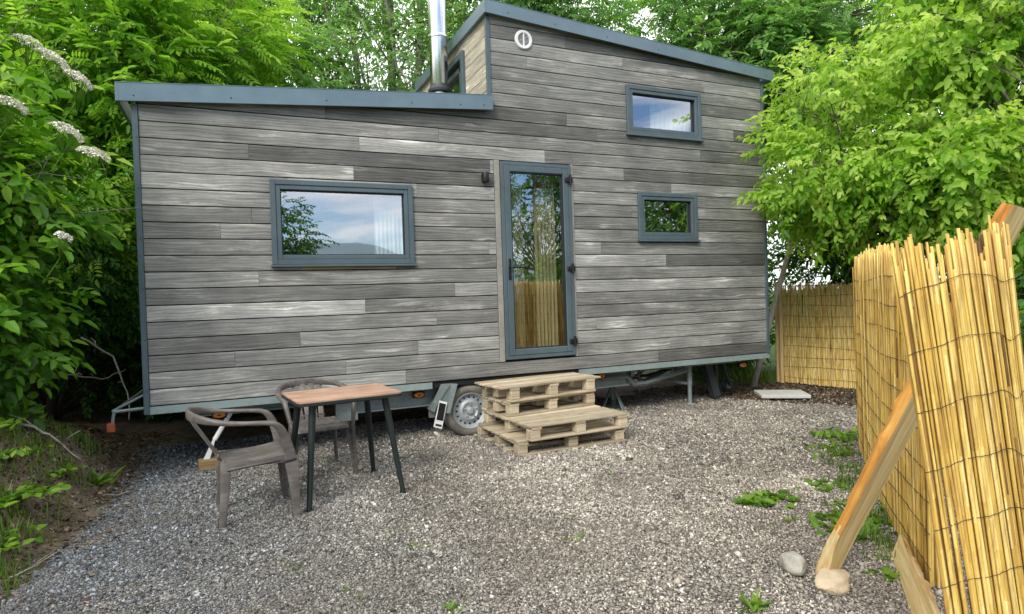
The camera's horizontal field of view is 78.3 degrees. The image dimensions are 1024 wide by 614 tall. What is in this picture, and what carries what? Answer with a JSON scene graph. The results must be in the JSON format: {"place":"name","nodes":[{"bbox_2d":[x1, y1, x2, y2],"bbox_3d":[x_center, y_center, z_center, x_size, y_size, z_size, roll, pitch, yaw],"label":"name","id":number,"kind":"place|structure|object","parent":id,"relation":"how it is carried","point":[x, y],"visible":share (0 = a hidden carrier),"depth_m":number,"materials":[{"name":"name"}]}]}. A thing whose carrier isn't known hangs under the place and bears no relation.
{"place":"outdoors","nodes":[
{"label":"outdoors","id":0,"kind":"place"},
{"bbox_2d":[0,290,970,613],"bbox_3d":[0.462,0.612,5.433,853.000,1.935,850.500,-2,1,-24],"label":"ground","id":1,"kind":"structure","parent":0,"point":[186,432],"depth_m":3.89,"materials":[{"name":"grey gravel"}]},
{"bbox_2d":[0,405,46,430],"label":"weed","id":2,"kind":"object","parent":1,"relation":"on","point":[3,423],"visible":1,"depth_m":4.29,"materials":[{"name":"green plant"}]},
{"bbox_2d":[0,524,47,552],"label":"weed","id":3,"kind":"object","parent":1,"relation":"on","point":[10,545],"visible":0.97,"depth_m":3.46,"materials":[{"name":"green plant"}]},
{"bbox_2d":[0,442,53,458],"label":"weed","id":4,"kind":"object","parent":1,"relation":"on","point":[12,452],"visible":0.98,"depth_m":4.08,"materials":[{"name":"green plant"}]},
{"bbox_2d":[10,551,57,577],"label":"dead branch","id":5,"kind":"object","parent":1,"relation":"on","point":[34,564],"visible":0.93,"depth_m":3.45,"materials":[{"name":"wood"}]},
{"bbox_2d":[0,479,70,507],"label":"weed","id":6,"kind":"object","parent":1,"relation":"on","point":[23,491],"visible":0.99,"depth_m":3.88,"materials":[{"name":"green plant"}]},
{"bbox_2d":[4,414,80,459],"bbox_3d":[-3.596,0.995,4.729,0.620,0.419,0.168,-2,1,-24],"label":"dead branch","id":7,"kind":"object","parent":1,"relation":"on","point":[46,433],"visible":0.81,"depth_m":4.79,"materials":[{"name":"grey wood"}]},
{"bbox_2d":[46,462,87,478],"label":"weed","id":8,"kind":"object","parent":1,"relation":"on","point":[69,468],"visible":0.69,"depth_m":4.40,"materials":[{"name":"green plant"}]},
{"bbox_2d":[0,0,142,431],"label":"elder bush","id":9,"kind":"object","parent":1,"relation":"on","point":[24,318],"visible":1,"depth_m":4.52,"materials":[{"name":"green plant"}]},
{"bbox_2d":[1,158,142,422],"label":"hazel shrub","id":10,"kind":"object","parent":1,"relation":"on","point":[64,401],"visible":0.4,"depth_m":6.99,"materials":[{"name":"green plant"}]},
{"bbox_2d":[32,367,125,383],"bbox_3d":[-4.295,0.654,6.248,0.272,0.202,0.901,-1,1,33],"label":"dead branch","id":11,"kind":"object","parent":1,"relation":"on","point":[86,377],"visible":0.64,"depth_m":6.34,"materials":[{"name":"wood"}]},
{"bbox_2d":[27,280,138,402],"bbox_3d":[-6.184,-0.170,10.031,9.436,5.147,5.095,-3,1,-43],"label":"thicket","id":12,"kind":"object","parent":1,"relation":"on","point":[118,380],"visible":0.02,"depth_m":9.22,"materials":[{"name":"green plant"}]},
{"bbox_2d":[80,337,129,419],"bbox_3d":[-3.927,0.684,6.209,0.485,0.816,0.320,-2,1,3],"label":"dead branch","id":13,"kind":"object","parent":1,"relation":"on","point":[93,344],"visible":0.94,"depth_m":6.20,"materials":[{"name":"grey wood"}]},
{"bbox_2d":[86,465,125,484],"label":"weed","id":14,"kind":"object","parent":1,"relation":"on","point":[99,479],"visible":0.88,"depth_m":4.81,"materials":[{"name":"green plant"}]},
{"bbox_2d":[102,487,141,496],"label":"dead branch","id":15,"kind":"object","parent":1,"relation":"on","point":[120,494],"visible":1,"depth_m":4.72,"materials":[{"name":"wood"}]},
{"bbox_2d":[0,0,334,406],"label":"ash tree","id":16,"kind":"object","parent":1,"relation":"on","point":[165,41],"visible":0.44,"depth_m":7.40,"materials":[{"name":"green plant"}]},
{"bbox_2d":[198,457,216,470],"bbox_3d":[-2.651,1.367,5.490,0.150,0.085,0.120,-2,1,-31],"label":"timber block","id":17,"kind":"object","parent":1,"relation":"on","point":[205,464],"depth_m":5.44,"materials":[{"name":"brown wood"}]},
{"bbox_2d":[185,407,299,527],"bbox_3d":[-1.818,1.026,4.241,0.657,0.754,0.618,-2,1,-28],"label":"plastic armchair","id":18,"kind":"object","parent":1,"relation":"on","point":[280,450],"visible":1,"depth_m":4.15,"materials":[{"name":"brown plastic"}]},
{"bbox_2d":[192,0,393,89],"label":"maple tree","id":19,"kind":"object","parent":1,"relation":"on","point":[304,81],"visible":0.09,"depth_m":10.40,"materials":[{"name":"green plant"}]},
{"bbox_2d":[91,356,520,422],"bbox_3d":[-2.287,0.810,9.327,6.874,1.947,2.384,-2,1,-24],"label":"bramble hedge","id":20,"kind":"object","parent":1,"relation":"on","point":[168,416],"visible":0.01,"depth_m":7.92,"materials":[{"name":"green plant"}]},
{"bbox_2d":[275,377,358,472],"bbox_3d":[-1.660,1.005,5.320,0.618,0.754,0.657,-2,1,-30],"label":"plastic armchair","id":21,"kind":"object","parent":1,"relation":"on","point":[334,424],"visible":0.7,"depth_m":5.23,"materials":[{"name":"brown plastic"}]},
{"bbox_2d":[281,383,405,511],"bbox_3d":[-1.270,1.010,4.721,0.760,0.744,0.731,-2,1,-30],"label":"garden table","id":22,"kind":"object","parent":1,"relation":"on","point":[312,399],"visible":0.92,"depth_m":4.60,"materials":[{"name":"brown wood"}]},
{"bbox_2d":[266,0,477,91],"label":"alder tree","id":23,"kind":"object","parent":1,"relation":"on","point":[387,26],"visible":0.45,"depth_m":10.83,"materials":[{"name":"green plant"}]},
{"bbox_2d":[0,376,856,613],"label":"leaf litter","id":24,"kind":"object","parent":1,"relation":"on","point":[133,457],"visible":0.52,"depth_m":5.69,"materials":[{"name":"brown soil"}]},
{"bbox_2d":[106,0,773,458],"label":"tiny house","id":25,"kind":"structure","parent":1,"relation":"on","point":[504,190],"depth_m":6.47,"materials":[{"name":"grey wood"}]},
{"bbox_2d":[269,179,416,266],"bbox_3d":[-1.598,-0.778,5.975,1.328,0.876,0.269,-2,1,-24],"label":"window","id":26,"kind":"structure","parent":25,"relation":"in","point":[392,203],"depth_m":5.99,"materials":[{"name":"grey glass"}]},
{"bbox_2d":[448,50,465,93],"bbox_3d":[-0.731,-2.549,7.604,0.115,0.685,1.120,-2,1,-24],"label":"window","id":27,"kind":"structure","parent":25,"relation":"in","point":[456,68],"depth_m":7.24,"materials":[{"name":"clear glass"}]},
{"bbox_2d":[499,161,577,359],"bbox_3d":[0.261,-0.471,6.777,0.844,2.117,0.327,-2,1,-24],"label":"door","id":28,"kind":"structure","parent":25,"relation":"in","point":[542,174],"depth_m":6.84,"materials":[{"name":"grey glass"}]},
{"bbox_2d":[625,84,703,141],"bbox_3d":[1.754,-2.270,7.470,1.095,0.670,0.269,-2,1,-24],"label":"window","id":29,"kind":"structure","parent":25,"relation":"in","point":[668,108],"depth_m":7.55,"materials":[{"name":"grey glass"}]},
{"bbox_2d":[636,192,700,241],"bbox_3d":[1.830,-1.053,7.436,0.880,0.571,0.145,-2,1,-24],"label":"window","id":30,"kind":"structure","parent":25,"relation":"in","point":[692,235],"depth_m":7.40,"materials":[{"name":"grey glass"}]},
{"bbox_2d":[442,599,465,612],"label":"weed","id":31,"kind":"object","parent":1,"relation":"on","point":[448,606],"visible":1,"depth_m":2.85,"materials":[{"name":"green plant"}]},
{"bbox_2d":[0,363,909,606],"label":"grass","id":32,"kind":"structure","parent":1,"relation":"on","point":[736,374],"depth_m":4.33,"materials":[{"name":"green plant"}]},
{"bbox_2d":[398,0,670,69],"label":"oak tree","id":33,"kind":"object","parent":1,"relation":"on","point":[583,14],"visible":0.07,"depth_m":11.80,"materials":[{"name":"green plant"}]},
{"bbox_2d":[477,420,626,456],"bbox_3d":[0.359,1.230,6.209,1.153,0.135,1.012,-2,1,-24],"label":"wooden pallet","id":34,"kind":"object","parent":1,"relation":"on","point":[517,439],"visible":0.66,"depth_m":5.94,"materials":[{"name":"brown wood"}]},
{"bbox_2d":[483,400,628,441],"bbox_3d":[0.401,1.093,6.189,1.092,0.136,1.032,-2,1,-27],"label":"wooden pallet","id":35,"kind":"object","parent":34,"relation":"on","point":[532,425],"visible":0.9,"depth_m":5.93,"materials":[{"name":"brown wood"}]},
{"bbox_2d":[481,386,594,416],"bbox_3d":[0.270,0.953,6.436,1.042,0.139,0.552,-2,1,-31],"label":"wooden pallet","id":36,"kind":"object","parent":35,"relation":"on","point":[498,404],"visible":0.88,"depth_m":6.29,"materials":[{"name":"brown wood"}]},
{"bbox_2d":[474,372,600,402],"bbox_3d":[0.272,0.809,6.427,1.217,0.147,0.572,-2,1,-31],"label":"wooden pallet","id":37,"kind":"object","parent":36,"relation":"on","point":[509,389],"visible":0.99,"depth_m":6.32,"materials":[{"name":"brown wood"}]},
{"bbox_2d":[563,533,588,541],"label":"weed","id":38,"kind":"object","parent":1,"relation":"on","point":[576,536],"visible":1,"depth_m":3.63,"materials":[{"name":"green plant"}]},
{"bbox_2d":[602,387,624,409],"bbox_3d":[1.220,1.074,7.703,0.271,0.350,0.292,-2,1,-24],"label":"axle stand","id":39,"kind":"object","parent":1,"relation":"on","point":[613,390],"visible":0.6,"depth_m":7.69,"materials":[{"name":"grey metal"}]},
{"bbox_2d":[655,335,772,378],"bbox_3d":[3.036,0.393,10.447,2.401,1.866,1.992,-2,1,18],"label":"young shrub","id":40,"kind":"object","parent":1,"relation":"on","point":[719,370],"visible":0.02,"depth_m":10.03,"materials":[{"name":"green plant"}]},
{"bbox_2d":[737,586,773,612],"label":"weed","id":41,"kind":"object","parent":1,"relation":"on","point":[755,604],"visible":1,"depth_m":2.75,"materials":[{"name":"green plant"}]},
{"bbox_2d":[732,492,787,509],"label":"weed","id":42,"kind":"object","parent":1,"relation":"on","point":[756,500],"visible":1,"depth_m":4.13,"materials":[{"name":"green plant"}]},
{"bbox_2d":[600,0,927,221],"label":"willow tree","id":43,"kind":"object","parent":1,"relation":"on","point":[753,32],"visible":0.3,"depth_m":10.96,"materials":[{"name":"green plant"}]},
{"bbox_2d":[751,489,800,507],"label":"weed","id":44,"kind":"object","parent":1,"relation":"on","point":[774,497],"visible":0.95,"depth_m":4.21,"materials":[{"name":"green plant"}]},
{"bbox_2d":[754,390,810,397],"bbox_3d":[3.497,1.128,8.156,0.600,0.045,0.400,-1,2,7],"label":"paving slab","id":45,"kind":"object","parent":1,"relation":"on","point":[781,393],"depth_m":8.04,"materials":[{"name":"concrete"}]},
{"bbox_2d":[779,551,805,575],"bbox_3d":[1.397,1.273,3.119,0.117,0.112,0.188,-2,1,9],"label":"stone","id":46,"kind":"object","parent":1,"relation":"on","point":[793,563],"visible":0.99,"depth_m":3.07,"materials":[{"name":"grey stone"}]},
{"bbox_2d":[774,282,856,388],"bbox_3d":[4.585,0.354,8.663,0.116,1.546,2.095,-2,1,-35],"label":"reed screen","id":47,"kind":"object","parent":1,"relation":"on","point":[790,358],"visible":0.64,"depth_m":9.01,"materials":[{"name":"wicker"}]},
{"bbox_2d":[793,478,848,491],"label":"weed","id":48,"kind":"object","parent":1,"relation":"on","point":[828,487],"visible":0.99,"depth_m":4.43,"materials":[{"name":"green plant"}]},
{"bbox_2d":[791,427,857,447],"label":"weed","id":49,"kind":"object","parent":1,"relation":"on","point":[842,436],"visible":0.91,"depth_m":5.84,"materials":[{"name":"green plant"}]},
{"bbox_2d":[751,33,912,386],"bbox_3d":[4.256,-1.401,9.097,2.656,5.086,2.305,-2,1,-24],"label":"birch tree","id":50,"kind":"object","parent":1,"relation":"on","point":[772,311],"visible":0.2,"depth_m":8.98,"materials":[{"name":"green plant"}]},
{"bbox_2d":[814,568,849,595],"bbox_3d":[1.514,1.283,2.954,0.223,0.097,0.141,-3,1,-44],"label":"stone","id":51,"kind":"object","parent":1,"relation":"on","point":[835,581],"visible":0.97,"depth_m":2.90,"materials":[{"name":"beige stone"}]},
{"bbox_2d":[802,443,861,459],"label":"weed","id":52,"kind":"object","parent":1,"relation":"on","point":[812,446],"visible":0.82,"depth_m":5.37,"materials":[{"name":"green plant"}]},
{"bbox_2d":[782,511,893,541],"bbox_3d":[1.946,1.255,3.652,0.599,0.062,0.505,-2,1,-13],"label":"weed","id":53,"kind":"object","parent":1,"relation":"on","point":[815,522],"visible":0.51,"depth_m":3.66,"materials":[{"name":"green plant"}]},
{"bbox_2d":[821,498,897,534],"bbox_3d":[2.233,1.244,3.783,0.572,0.052,0.650,-2,1,7],"label":"weed","id":54,"kind":"object","parent":1,"relation":"on","point":[839,506],"visible":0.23,"depth_m":3.92,"materials":[{"name":"green plant"}]},
{"bbox_2d":[700,183,1023,379],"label":"holly shrub","id":55,"kind":"object","parent":1,"relation":"on","point":[795,261],"visible":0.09,"depth_m":9.91,"materials":[{"name":"green plant"}]},
{"bbox_2d":[731,3,1023,293],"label":"beech tree","id":56,"kind":"object","parent":1,"relation":"on","point":[818,200],"visible":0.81,"depth_m":7.34,"materials":[{"name":"green plant"}]},
{"bbox_2d":[864,566,898,581],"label":"weed","id":57,"kind":"object","parent":1,"relation":"on","point":[888,571],"visible":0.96,"depth_m":3.06,"materials":[{"name":"green plant"}]},
{"bbox_2d":[852,242,940,587],"bbox_3d":[2.471,0.414,4.218,0.113,1.696,3.017,-1,1,23],"label":"reed screen","id":58,"kind":"object","parent":1,"relation":"on","point":[882,374],"visible":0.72,"depth_m":3.65,"materials":[{"name":"wicker"}]},
{"bbox_2d":[891,533,940,613],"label":"wooden plank","id":59,"kind":"object","parent":1,"relation":"on","point":[920,595],"visible":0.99,"depth_m":2.83,"materials":[{"name":"brown wood"}]},
{"bbox_2d":[814,202,1023,573],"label":"wooden post","id":60,"kind":"object","parent":1,"relation":"on","point":[894,436],"visible":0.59,"depth_m":2.81,"materials":[{"name":"brown wood"}]},
{"bbox_2d":[840,0,1023,325],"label":"cherry tree","id":61,"kind":"object","parent":1,"relation":"on","point":[997,26],"visible":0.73,"depth_m":7.07,"materials":[{"name":"green plant"}]},
{"bbox_2d":[889,215,1023,613],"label":"reed screen","id":62,"kind":"object","parent":1,"relation":"on","point":[978,348],"visible":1,"depth_m":1.67,"materials":[{"name":"wicker"}]},
{"bbox_2d":[1014,237,1023,355],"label":"privet shrub","id":63,"kind":"object","parent":1,"relation":"on","point":[1020,302],"visible":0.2,"depth_m":4.38,"materials":[{"name":"green plant"}]},
{"bbox_2d":[0,381,985,613],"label":"gravel","id":64,"kind":"structure","parent":0,"point":[773,452],"depth_m":3.98,"materials":[{"name":"grey gravel"}]},
{"bbox_2d":[36,0,1020,289],"label":"sky","id":65,"kind":"structure","parent":0,"point":[645,13],"materials":[{"name":"white"}]}
]}

